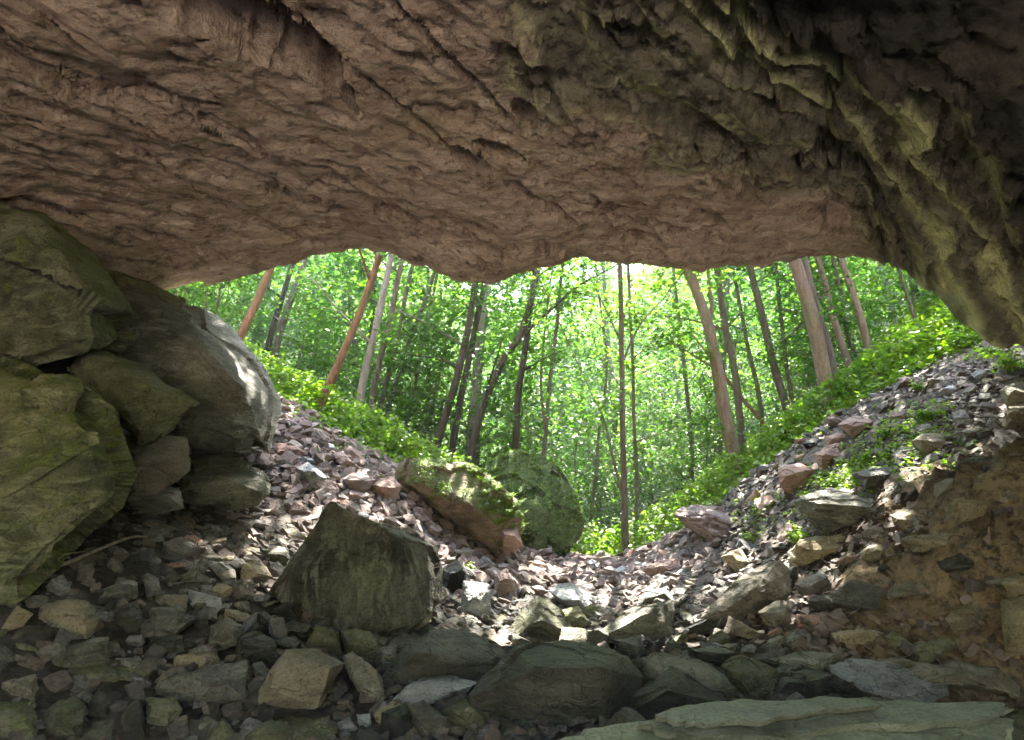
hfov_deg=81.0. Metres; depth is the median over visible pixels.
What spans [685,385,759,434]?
sapling
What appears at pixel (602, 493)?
sapling
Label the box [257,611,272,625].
stone
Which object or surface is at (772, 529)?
stone
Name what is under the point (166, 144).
cave ceiling
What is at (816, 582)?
stone
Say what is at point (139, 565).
rock
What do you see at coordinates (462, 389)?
tree
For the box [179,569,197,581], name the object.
stone
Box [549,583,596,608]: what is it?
rock
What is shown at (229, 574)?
stone
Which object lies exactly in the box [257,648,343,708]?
boulder
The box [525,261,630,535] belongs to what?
forest tree
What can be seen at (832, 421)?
stone
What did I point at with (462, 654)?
boulder
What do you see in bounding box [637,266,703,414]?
forest tree
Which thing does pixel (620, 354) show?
tree
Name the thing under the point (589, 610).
stone
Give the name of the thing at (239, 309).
sapling
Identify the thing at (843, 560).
stone
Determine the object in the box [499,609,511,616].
stone
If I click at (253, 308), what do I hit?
tree
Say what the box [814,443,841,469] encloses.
rock
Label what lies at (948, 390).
rock
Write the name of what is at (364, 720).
rock
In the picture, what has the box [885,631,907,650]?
rock
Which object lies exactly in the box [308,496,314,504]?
stone
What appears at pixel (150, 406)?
boulder
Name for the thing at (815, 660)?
rock
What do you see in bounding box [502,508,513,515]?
fern
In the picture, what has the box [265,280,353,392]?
sapling
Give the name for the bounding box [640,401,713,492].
sapling
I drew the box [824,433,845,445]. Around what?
rock
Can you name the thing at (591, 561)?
stone
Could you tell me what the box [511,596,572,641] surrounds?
boulder
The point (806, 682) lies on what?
rock
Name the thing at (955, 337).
leafy plant
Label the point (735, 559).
rock
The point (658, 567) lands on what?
rock
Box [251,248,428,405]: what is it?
forest tree
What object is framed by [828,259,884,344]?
sapling
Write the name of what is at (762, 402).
sapling
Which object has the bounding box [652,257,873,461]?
forest tree
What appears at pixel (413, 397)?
sapling
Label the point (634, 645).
rock
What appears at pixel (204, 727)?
rock
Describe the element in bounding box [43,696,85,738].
rock
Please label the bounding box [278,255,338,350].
forest tree
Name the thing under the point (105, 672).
rock
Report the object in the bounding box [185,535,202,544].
stone
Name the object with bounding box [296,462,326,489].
rock
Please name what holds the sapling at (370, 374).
on the ground at (1000, 477)
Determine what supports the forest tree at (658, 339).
on the ground at (1000, 477)
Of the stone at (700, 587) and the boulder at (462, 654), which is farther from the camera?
the stone at (700, 587)
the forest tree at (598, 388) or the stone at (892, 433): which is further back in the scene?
the forest tree at (598, 388)
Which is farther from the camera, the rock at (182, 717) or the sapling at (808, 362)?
the sapling at (808, 362)
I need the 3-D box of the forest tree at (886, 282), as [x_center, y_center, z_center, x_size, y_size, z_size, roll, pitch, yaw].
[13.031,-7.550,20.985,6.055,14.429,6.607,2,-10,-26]
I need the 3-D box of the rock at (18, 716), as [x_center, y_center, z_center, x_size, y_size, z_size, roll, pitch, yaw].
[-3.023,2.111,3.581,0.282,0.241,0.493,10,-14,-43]
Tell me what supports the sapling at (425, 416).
on the ground at (1000, 477)
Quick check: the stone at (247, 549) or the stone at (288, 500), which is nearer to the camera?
the stone at (247, 549)
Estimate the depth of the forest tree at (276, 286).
26.84 m
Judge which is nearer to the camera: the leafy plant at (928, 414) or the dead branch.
the dead branch
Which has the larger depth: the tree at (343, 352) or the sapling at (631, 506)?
the sapling at (631, 506)
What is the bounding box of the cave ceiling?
[0,0,1023,348]
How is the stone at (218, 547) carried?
on the rubble at (606, 595)
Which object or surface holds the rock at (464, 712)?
on the ground at (1000, 477)
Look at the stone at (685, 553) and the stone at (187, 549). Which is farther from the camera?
the stone at (685, 553)
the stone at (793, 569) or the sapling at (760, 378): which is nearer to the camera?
the stone at (793, 569)
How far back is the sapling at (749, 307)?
27.43 m
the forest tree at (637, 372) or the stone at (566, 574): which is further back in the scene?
the forest tree at (637, 372)
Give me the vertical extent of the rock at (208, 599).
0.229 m
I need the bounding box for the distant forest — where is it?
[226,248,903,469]
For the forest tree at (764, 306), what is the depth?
35.12 m
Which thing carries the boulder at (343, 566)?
on the ground at (1000, 477)
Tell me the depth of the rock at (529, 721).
3.81 m
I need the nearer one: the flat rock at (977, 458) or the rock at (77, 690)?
the rock at (77, 690)
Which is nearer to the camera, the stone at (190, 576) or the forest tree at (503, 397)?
the stone at (190, 576)
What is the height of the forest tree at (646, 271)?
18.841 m
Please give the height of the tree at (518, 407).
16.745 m
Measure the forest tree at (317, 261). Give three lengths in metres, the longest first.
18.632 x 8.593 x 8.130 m
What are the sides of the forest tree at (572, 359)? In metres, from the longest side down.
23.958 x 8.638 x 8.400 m
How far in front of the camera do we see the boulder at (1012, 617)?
4.81 m
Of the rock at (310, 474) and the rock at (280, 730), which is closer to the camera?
the rock at (280, 730)
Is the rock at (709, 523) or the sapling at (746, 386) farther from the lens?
the sapling at (746, 386)
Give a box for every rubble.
[0,341,1023,739]
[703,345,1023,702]
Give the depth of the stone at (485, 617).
6.37 m
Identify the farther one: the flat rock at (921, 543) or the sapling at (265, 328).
the sapling at (265, 328)
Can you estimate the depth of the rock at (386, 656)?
4.87 m
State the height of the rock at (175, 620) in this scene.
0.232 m
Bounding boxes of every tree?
[212,276,297,350]
[230,251,345,368]
[237,253,341,344]
[237,268,273,340]
[245,257,308,376]
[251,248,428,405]
[264,249,449,403]
[269,254,393,415]
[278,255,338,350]
[278,255,365,396]
[286,255,368,359]
[288,249,353,341]
[288,250,404,388]
[294,250,412,418]
[311,250,391,387]
[315,249,404,412]
[320,249,403,411]
[327,253,449,415]
[332,249,515,444]
[333,257,673,467]
[334,253,579,459]
[345,257,484,422]
[349,282,488,456]
[352,265,443,433]
[370,270,470,418]
[371,267,499,460]
[378,264,463,414]
[401,302,488,447]
[413,282,524,445]
[423,277,492,431]
[433,279,479,428]
[439,257,605,459]
[442,288,535,457]
[447,280,513,460]
[455,269,590,484]
[455,312,539,455]
[455,323,580,453]
[466,257,631,463]
[495,296,562,439]
[496,267,589,450]
[502,282,673,527]
[510,260,628,504]
[514,311,598,500]
[517,257,743,550]
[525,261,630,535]
[529,257,696,527]
[534,263,719,546]
[537,297,598,487]
[545,323,679,532]
[562,258,675,525]
[562,360,657,515]
[567,352,651,479]
[581,264,693,491]
[595,291,659,434]
[600,268,735,498]
[604,269,732,499]
[614,283,670,424]
[623,263,702,462]
[623,265,741,545]
[624,268,760,462]
[624,270,760,471]
[625,289,718,488]
[637,263,837,431]
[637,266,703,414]
[638,267,744,481]
[639,274,700,411]
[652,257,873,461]
[655,265,764,433]
[683,267,769,398]
[688,334,776,447]
[690,270,754,363]
[706,266,833,414]
[720,256,860,431]
[731,262,873,383]
[733,256,841,397]
[738,259,896,361]
[746,258,837,423]
[759,255,873,418]
[808,256,863,387]
[814,258,922,325]
[824,260,907,339]
[830,255,863,368]
[837,257,880,382]
[897,268,917,324]
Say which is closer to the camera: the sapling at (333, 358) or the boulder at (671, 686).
the boulder at (671, 686)
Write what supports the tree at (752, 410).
on the ground at (1000, 477)
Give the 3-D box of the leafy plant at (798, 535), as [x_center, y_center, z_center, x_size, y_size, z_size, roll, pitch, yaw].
[3.636,2.112,7.655,0.348,0.285,0.530,0,-10,0]
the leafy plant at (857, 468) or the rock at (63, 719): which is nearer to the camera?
the rock at (63, 719)
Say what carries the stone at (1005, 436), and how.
on the ground at (1000, 477)
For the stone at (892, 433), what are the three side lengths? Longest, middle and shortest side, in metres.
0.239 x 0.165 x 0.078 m
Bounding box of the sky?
[387,252,643,332]
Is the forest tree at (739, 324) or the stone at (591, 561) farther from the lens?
the forest tree at (739, 324)
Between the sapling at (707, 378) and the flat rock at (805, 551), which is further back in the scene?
the sapling at (707, 378)
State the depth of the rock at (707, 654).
5.03 m
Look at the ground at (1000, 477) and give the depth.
5.57 m
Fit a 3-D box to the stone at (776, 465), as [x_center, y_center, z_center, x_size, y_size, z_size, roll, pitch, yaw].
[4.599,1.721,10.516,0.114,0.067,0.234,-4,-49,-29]
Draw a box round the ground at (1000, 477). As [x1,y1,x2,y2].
[0,249,1023,739]
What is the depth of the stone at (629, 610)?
6.70 m
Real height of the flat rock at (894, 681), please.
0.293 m
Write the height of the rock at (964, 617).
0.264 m
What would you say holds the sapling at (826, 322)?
on the ground at (1000, 477)
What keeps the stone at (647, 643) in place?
on the ground at (1000, 477)
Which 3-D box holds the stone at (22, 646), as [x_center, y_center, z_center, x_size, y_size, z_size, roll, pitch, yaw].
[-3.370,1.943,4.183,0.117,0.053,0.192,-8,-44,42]
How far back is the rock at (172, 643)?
4.63 m
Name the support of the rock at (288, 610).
on the ground at (1000, 477)
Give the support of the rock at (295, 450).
on the ground at (1000, 477)
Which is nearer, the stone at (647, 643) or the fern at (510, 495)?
the stone at (647, 643)
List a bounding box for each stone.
[0,628,7,637]
[0,644,14,662]
[1,606,32,630]
[15,643,36,650]
[143,573,160,597]
[161,537,201,557]
[167,561,185,568]
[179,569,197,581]
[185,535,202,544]
[192,608,208,626]
[195,558,210,573]
[202,528,217,537]
[209,537,226,543]
[212,543,223,551]
[212,584,232,597]
[219,569,235,580]
[222,556,233,560]
[224,609,249,621]
[240,531,252,539]
[240,563,271,583]
[243,546,259,554]
[245,622,260,632]
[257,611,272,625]
[259,539,268,546]
[265,501,280,508]
[269,507,280,516]
[273,430,280,436]
[275,455,282,461]
[275,636,299,648]
[285,498,293,504]
[285,621,310,632]
[287,466,298,471]
[287,483,303,494]
[288,548,295,554]
[289,502,310,515]
[302,456,315,463]
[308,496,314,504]
[311,429,324,441]
[312,443,320,451]
[313,512,320,518]
[315,480,338,493]
[326,492,333,499]
[327,443,334,449]
[337,499,350,508]
[338,658,347,674]
[344,674,352,682]
[346,446,364,459]
[349,490,363,499]
[357,511,368,518]
[372,634,387,644]
[373,466,382,472]
[373,701,400,723]
[376,501,392,516]
[388,632,413,647]
[398,509,405,515]
[421,625,438,635]
[441,590,446,599]
[442,616,463,625]
[454,589,461,597]
[456,549,471,557]
[462,614,476,622]
[465,621,482,631]
[476,573,486,580]
[478,556,496,567]
[481,613,494,625]
[484,629,496,636]
[486,635,510,644]
[490,622,501,630]
[495,621,510,627]
[496,614,508,622]
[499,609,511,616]
[501,645,516,653]
[512,633,529,644]
[526,560,535,565]
[537,547,551,555]
[558,571,570,576]
[559,626,585,642]
[581,603,602,618]
[584,559,595,563]
[587,630,608,642]
[594,551,603,556]
[596,620,608,626]
[610,707,646,723]
[616,565,625,571]
[619,589,631,594]
[622,606,640,614]
[624,549,635,556]
[631,656,647,667]
[634,562,646,565]
[641,635,658,650]
[645,581,665,589]
[647,652,666,656]
[654,575,668,579]
[658,549,668,554]
[668,549,690,558]
[674,633,687,643]
[675,568,686,577]
[677,611,692,619]
[678,617,693,627]
[679,572,690,580]
[680,613,692,621]
[683,618,713,638]
[685,580,693,584]
[693,585,704,590]
[693,591,701,598]
[707,630,729,644]
[724,616,763,638]
[735,539,755,552]
[738,483,746,488]
[743,568,752,574]
[746,490,760,502]
[748,480,758,487]
[748,516,759,523]
[754,495,774,512]
[757,522,768,529]
[762,558,775,564]
[766,635,785,645]
[767,526,777,533]
[767,628,783,635]
[770,462,779,469]
[771,546,786,550]
[776,522,797,542]
[789,566,796,574]
[792,516,801,521]
[793,438,808,442]
[795,454,804,459]
[796,570,831,594]
[796,614,823,626]
[803,439,820,447]
[818,567,827,574]
[825,417,842,426]
[832,466,840,471]
[832,580,881,612]
[836,554,861,565]
[871,448,886,458]
[877,562,888,572]
[888,411,907,419]
[888,482,901,498]
[889,426,902,435]
[899,376,912,387]
[907,487,918,501]
[927,402,948,413]
[934,398,945,402]
[942,419,951,424]
[947,451,969,464]
[964,441,975,448]
[977,393,989,401]
[982,378,992,383]
[983,466,990,471]
[994,429,1022,443]
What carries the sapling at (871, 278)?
on the ground at (1000, 477)
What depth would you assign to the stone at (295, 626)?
5.30 m
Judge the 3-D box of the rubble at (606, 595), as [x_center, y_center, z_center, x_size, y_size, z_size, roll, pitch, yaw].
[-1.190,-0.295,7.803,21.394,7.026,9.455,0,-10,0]
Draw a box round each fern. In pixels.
[466,468,480,473]
[475,475,495,481]
[478,488,492,494]
[486,482,506,490]
[490,498,500,504]
[500,492,520,500]
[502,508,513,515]
[503,498,526,507]
[515,509,528,518]
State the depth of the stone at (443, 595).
7.02 m
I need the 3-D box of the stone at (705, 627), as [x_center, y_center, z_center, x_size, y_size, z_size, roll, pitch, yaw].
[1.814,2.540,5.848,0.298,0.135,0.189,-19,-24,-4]
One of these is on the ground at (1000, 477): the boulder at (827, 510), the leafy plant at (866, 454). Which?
the leafy plant at (866, 454)
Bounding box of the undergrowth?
[236,291,983,555]
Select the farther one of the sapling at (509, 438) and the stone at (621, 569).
the sapling at (509, 438)
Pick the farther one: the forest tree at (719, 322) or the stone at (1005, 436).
the forest tree at (719, 322)
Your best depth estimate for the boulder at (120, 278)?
8.52 m
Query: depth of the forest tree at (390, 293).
26.33 m
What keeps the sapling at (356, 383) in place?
on the ground at (1000, 477)
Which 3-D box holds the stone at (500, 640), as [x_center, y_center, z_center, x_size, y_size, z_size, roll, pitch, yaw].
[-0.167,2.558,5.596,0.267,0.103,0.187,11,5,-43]
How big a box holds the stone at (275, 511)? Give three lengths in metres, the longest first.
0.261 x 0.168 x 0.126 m
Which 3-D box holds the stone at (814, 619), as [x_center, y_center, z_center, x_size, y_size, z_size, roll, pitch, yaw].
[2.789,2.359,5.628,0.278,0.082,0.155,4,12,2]
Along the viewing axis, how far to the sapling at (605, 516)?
26.57 m
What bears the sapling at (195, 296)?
on the ground at (1000, 477)
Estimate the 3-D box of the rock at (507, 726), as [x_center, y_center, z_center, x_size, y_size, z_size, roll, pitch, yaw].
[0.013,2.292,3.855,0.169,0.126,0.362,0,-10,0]
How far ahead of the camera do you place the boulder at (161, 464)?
6.15 m
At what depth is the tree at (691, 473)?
17.15 m
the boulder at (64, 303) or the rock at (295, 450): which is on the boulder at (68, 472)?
the boulder at (64, 303)
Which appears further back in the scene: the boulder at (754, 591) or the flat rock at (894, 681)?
the boulder at (754, 591)
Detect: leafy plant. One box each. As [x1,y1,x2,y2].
[464,561,475,568]
[702,497,722,505]
[734,527,766,542]
[782,524,808,545]
[814,471,842,487]
[838,463,874,479]
[860,449,871,461]
[877,421,901,437]
[909,378,923,391]
[911,326,947,342]
[914,403,945,421]
[919,322,977,348]
[972,344,1023,372]
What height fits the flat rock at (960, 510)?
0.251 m
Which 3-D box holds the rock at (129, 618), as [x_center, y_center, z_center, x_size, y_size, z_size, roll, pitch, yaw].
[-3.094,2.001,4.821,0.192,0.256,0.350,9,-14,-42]
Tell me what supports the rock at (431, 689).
on the ground at (1000, 477)
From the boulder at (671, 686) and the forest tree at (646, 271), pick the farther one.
the forest tree at (646, 271)
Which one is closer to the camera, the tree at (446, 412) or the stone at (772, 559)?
the stone at (772, 559)
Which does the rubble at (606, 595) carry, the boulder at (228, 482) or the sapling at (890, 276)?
the boulder at (228, 482)
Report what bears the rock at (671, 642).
on the ground at (1000, 477)
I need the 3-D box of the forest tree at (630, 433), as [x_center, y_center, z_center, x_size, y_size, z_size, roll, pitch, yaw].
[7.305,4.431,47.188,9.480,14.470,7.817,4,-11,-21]
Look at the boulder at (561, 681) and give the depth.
3.86 m
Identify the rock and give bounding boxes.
[0,700,36,738]
[1,674,38,701]
[38,599,97,638]
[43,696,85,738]
[52,637,109,666]
[66,660,150,681]
[69,687,84,693]
[81,719,116,739]
[87,688,111,716]
[99,583,137,601]
[115,601,144,632]
[121,548,160,581]
[121,699,146,739]
[129,486,183,516]
[146,697,181,725]
[148,606,195,634]
[148,635,184,654]
[154,660,247,705]
[156,594,188,609]
[173,651,218,670]
[173,715,188,726]
[188,590,221,611]
[189,718,210,738]
[208,617,241,650]
[209,718,238,739]
[244,716,337,739]
[265,545,289,563]
[268,617,287,639]
[269,602,300,618]
[272,443,304,455]
[285,529,307,539]
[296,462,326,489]
[304,624,342,658]
[333,451,359,470]
[337,717,357,730]
[341,628,378,661]
[341,652,384,701]
[343,472,375,491]
[356,714,371,727]
[372,476,401,501]
[375,646,396,669]
[380,702,412,739]
[392,675,476,704]
[404,726,416,739]
[408,700,446,739]
[415,612,432,629]
[440,697,488,730]
[442,560,471,592]
[460,580,490,616]
[494,569,518,600]
[501,527,521,553]
[501,717,518,736]
[515,718,534,729]
[538,719,558,739]
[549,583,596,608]
[559,696,1013,739]
[562,606,591,628]
[613,635,643,657]
[638,587,673,605]
[642,654,737,699]
[643,558,679,576]
[662,636,678,651]
[673,504,734,541]
[681,646,737,662]
[720,548,748,569]
[758,600,790,627]
[762,651,834,670]
[773,664,865,698]
[778,463,814,493]
[787,534,845,567]
[806,594,832,611]
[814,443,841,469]
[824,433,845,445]
[829,659,948,702]
[831,629,883,644]
[838,416,872,436]
[852,466,895,489]
[859,544,884,561]
[861,523,881,537]
[875,658,1019,697]
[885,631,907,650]
[887,581,926,599]
[890,509,924,529]
[900,532,954,552]
[911,433,946,452]
[913,636,959,663]
[922,374,949,392]
[933,478,953,498]
[936,553,973,571]
[937,384,960,396]
[944,498,990,523]
[945,601,985,632]
[956,455,989,466]
[961,426,989,438]
[985,575,1023,598]
[987,543,1007,549]
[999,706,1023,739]
[1000,381,1023,406]
[1002,403,1023,429]
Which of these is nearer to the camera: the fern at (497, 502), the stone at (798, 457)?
the fern at (497, 502)
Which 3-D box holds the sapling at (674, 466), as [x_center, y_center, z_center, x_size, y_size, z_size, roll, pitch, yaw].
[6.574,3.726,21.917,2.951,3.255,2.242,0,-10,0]
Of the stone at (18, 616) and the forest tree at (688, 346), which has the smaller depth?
the stone at (18, 616)
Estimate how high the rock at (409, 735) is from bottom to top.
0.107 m
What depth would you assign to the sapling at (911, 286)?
15.06 m
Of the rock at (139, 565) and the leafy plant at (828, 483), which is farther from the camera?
the leafy plant at (828, 483)
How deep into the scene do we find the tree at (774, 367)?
14.58 m
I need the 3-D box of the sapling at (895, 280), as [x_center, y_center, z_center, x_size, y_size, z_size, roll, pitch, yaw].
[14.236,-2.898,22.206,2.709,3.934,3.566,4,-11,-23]
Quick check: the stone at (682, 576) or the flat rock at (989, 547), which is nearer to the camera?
the flat rock at (989, 547)
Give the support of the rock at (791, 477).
on the ground at (1000, 477)
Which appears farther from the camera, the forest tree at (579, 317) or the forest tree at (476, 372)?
the forest tree at (579, 317)
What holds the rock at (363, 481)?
on the ground at (1000, 477)
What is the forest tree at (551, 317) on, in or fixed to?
on the ground at (1000, 477)
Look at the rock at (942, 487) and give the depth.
6.22 m
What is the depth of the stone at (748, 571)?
7.41 m
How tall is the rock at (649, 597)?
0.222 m
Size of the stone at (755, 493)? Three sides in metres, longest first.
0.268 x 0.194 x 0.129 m
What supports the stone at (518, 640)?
on the ground at (1000, 477)
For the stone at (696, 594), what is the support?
on the ground at (1000, 477)
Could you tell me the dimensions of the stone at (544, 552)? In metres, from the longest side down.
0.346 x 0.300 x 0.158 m
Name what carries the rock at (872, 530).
on the ground at (1000, 477)
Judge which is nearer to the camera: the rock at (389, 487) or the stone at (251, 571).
the stone at (251, 571)
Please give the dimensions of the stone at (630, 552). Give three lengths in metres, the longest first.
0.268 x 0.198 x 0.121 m
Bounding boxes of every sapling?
[166,284,226,307]
[168,281,241,322]
[173,274,308,304]
[177,280,237,315]
[179,271,279,341]
[180,266,284,334]
[200,275,275,330]
[202,267,296,354]
[225,289,282,354]
[237,315,287,354]
[248,293,313,368]
[256,332,295,369]
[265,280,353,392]
[268,298,367,395]
[278,275,357,390]
[286,308,366,401]
[289,318,371,395]
[321,318,393,411]
[329,361,380,403]
[339,333,417,431]
[345,343,404,411]
[377,323,460,443]
[377,361,444,446]
[383,308,542,457]
[394,385,451,440]
[413,402,467,458]
[414,346,512,458]
[453,398,503,461]
[458,419,520,458]
[467,351,638,507]
[475,364,565,468]
[505,398,583,505]
[523,433,612,545]
[526,385,658,544]
[563,425,632,538]
[569,458,628,537]
[590,361,689,519]
[595,497,619,538]
[602,420,688,515]
[606,480,646,526]
[611,476,640,534]
[636,411,708,495]
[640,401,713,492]
[643,449,685,503]
[647,430,701,492]
[648,351,765,483]
[669,407,713,480]
[674,338,779,458]
[678,319,796,468]
[678,388,747,467]
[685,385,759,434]
[732,329,782,422]
[734,256,893,389]
[739,285,853,397]
[739,301,806,399]
[739,370,780,433]
[741,294,833,416]
[742,280,850,403]
[751,330,801,403]
[752,295,836,385]
[757,256,908,366]
[772,338,814,400]
[778,264,872,367]
[790,256,881,371]
[803,265,879,355]
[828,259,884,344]
[835,257,909,338]
[853,260,917,336]
[855,290,900,335]
[861,259,926,303]
[862,262,933,320]
[862,270,937,324]
[879,270,931,320]
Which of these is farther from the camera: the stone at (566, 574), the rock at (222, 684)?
the stone at (566, 574)
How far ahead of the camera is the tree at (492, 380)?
15.11 m
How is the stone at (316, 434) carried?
on the rubble at (606, 595)
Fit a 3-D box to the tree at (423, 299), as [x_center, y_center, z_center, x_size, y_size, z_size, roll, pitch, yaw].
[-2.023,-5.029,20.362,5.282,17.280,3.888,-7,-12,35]
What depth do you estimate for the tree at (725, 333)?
14.89 m
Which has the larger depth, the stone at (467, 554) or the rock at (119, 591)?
the stone at (467, 554)
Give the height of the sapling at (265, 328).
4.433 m
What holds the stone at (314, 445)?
on the ground at (1000, 477)
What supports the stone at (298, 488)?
on the ground at (1000, 477)
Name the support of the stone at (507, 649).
on the ground at (1000, 477)
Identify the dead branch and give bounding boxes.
[57,535,147,566]
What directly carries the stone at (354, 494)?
on the ground at (1000, 477)
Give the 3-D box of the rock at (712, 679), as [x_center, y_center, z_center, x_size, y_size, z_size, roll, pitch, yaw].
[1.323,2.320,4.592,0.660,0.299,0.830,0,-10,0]
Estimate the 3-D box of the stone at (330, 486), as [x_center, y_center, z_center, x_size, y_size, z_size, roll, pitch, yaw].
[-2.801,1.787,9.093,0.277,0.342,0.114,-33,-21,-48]
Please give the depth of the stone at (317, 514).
8.36 m
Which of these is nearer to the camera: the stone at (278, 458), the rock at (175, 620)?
the rock at (175, 620)
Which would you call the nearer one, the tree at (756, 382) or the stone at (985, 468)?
the stone at (985, 468)
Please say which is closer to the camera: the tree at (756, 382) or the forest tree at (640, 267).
the tree at (756, 382)
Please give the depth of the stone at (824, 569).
6.56 m
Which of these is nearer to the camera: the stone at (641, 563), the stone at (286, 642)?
the stone at (286, 642)
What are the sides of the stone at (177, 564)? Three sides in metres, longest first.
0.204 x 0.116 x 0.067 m
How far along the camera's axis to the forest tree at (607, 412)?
41.62 m
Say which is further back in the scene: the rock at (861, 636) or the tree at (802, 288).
the tree at (802, 288)
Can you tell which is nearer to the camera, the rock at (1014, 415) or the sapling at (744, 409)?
the rock at (1014, 415)
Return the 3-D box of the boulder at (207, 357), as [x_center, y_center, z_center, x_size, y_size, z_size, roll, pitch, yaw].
[-4.843,0.085,8.805,2.663,2.296,4.135,5,-11,-27]
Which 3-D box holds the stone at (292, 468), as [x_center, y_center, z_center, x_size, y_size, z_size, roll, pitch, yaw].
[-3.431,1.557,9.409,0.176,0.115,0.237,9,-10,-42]
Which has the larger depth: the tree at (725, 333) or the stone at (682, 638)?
the tree at (725, 333)
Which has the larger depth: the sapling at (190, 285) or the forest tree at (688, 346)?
the forest tree at (688, 346)
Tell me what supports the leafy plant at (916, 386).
on the ground at (1000, 477)
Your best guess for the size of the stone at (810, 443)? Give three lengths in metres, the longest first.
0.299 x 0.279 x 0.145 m
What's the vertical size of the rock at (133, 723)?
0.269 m
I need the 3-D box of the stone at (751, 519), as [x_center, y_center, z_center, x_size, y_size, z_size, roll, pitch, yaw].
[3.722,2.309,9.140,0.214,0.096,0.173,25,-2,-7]
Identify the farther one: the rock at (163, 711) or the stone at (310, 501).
the stone at (310, 501)
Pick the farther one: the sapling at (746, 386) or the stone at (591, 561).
the sapling at (746, 386)
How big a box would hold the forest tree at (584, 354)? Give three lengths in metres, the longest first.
23.093 x 8.326 x 8.097 m
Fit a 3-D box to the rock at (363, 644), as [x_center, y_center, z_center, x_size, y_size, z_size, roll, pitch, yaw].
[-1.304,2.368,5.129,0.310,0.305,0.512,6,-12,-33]
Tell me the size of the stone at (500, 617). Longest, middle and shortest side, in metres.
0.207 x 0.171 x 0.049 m
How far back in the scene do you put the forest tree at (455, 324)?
55.22 m
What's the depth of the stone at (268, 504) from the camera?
8.31 m
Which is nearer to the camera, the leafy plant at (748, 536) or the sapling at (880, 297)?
the leafy plant at (748, 536)
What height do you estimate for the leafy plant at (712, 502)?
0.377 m
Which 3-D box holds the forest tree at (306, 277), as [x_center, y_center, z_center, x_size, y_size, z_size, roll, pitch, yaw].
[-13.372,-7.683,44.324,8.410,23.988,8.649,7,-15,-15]
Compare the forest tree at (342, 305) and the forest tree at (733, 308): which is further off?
the forest tree at (733, 308)
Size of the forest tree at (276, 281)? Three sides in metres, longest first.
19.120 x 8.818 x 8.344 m
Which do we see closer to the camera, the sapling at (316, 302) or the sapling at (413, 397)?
the sapling at (413, 397)
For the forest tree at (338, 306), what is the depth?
38.87 m
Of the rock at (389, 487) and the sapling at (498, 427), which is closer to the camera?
the rock at (389, 487)
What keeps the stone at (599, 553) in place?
on the ground at (1000, 477)
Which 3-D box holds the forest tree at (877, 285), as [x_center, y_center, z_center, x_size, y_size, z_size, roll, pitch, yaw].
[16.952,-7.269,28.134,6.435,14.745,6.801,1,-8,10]
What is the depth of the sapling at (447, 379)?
19.28 m
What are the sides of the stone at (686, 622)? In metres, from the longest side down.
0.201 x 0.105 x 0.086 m
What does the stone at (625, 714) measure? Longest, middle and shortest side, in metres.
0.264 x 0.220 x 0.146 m
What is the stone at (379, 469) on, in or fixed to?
on the ground at (1000, 477)
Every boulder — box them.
[0,202,138,373]
[0,355,136,604]
[67,349,199,445]
[105,269,186,304]
[117,286,280,451]
[125,435,189,510]
[167,397,254,455]
[181,452,270,510]
[235,630,278,664]
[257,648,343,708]
[268,501,442,636]
[382,628,505,688]
[395,455,524,555]
[468,639,642,727]
[485,449,584,556]
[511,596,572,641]
[602,600,674,642]
[627,665,722,717]
[701,560,790,620]
[722,655,778,698]
[795,487,875,535]
[1000,594,1023,655]
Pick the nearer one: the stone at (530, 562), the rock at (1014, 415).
the rock at (1014, 415)
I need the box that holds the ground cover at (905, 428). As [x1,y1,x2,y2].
[282,334,1014,530]
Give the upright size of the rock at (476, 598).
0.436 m
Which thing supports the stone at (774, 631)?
on the ground at (1000, 477)
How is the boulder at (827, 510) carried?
on the flat rock at (805, 551)
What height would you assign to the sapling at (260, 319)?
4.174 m
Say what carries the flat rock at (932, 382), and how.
on the ground at (1000, 477)
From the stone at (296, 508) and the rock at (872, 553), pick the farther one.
the stone at (296, 508)
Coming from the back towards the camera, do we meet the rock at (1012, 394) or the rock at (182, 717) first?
the rock at (1012, 394)
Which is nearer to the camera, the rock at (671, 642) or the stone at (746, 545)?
the rock at (671, 642)
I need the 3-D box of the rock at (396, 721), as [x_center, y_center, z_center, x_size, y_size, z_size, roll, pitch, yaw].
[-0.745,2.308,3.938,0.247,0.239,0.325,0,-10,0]
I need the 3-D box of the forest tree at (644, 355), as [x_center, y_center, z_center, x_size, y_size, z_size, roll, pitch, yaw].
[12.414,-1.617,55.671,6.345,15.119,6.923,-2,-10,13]
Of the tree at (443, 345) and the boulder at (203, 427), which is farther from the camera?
the tree at (443, 345)
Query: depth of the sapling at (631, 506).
25.38 m
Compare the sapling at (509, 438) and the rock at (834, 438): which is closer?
the rock at (834, 438)
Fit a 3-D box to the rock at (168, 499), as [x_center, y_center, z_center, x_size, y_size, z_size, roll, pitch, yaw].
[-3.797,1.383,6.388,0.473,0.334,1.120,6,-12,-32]
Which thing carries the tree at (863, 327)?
on the ground at (1000, 477)
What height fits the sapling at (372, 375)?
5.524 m
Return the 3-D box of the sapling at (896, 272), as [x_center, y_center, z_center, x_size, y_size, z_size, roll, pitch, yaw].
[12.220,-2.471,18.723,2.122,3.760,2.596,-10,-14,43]
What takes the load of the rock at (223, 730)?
on the ground at (1000, 477)
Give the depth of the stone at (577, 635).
5.58 m
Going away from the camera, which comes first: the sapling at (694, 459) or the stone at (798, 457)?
the stone at (798, 457)
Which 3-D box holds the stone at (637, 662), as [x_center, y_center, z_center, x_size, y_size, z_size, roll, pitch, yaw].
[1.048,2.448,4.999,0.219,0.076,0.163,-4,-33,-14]

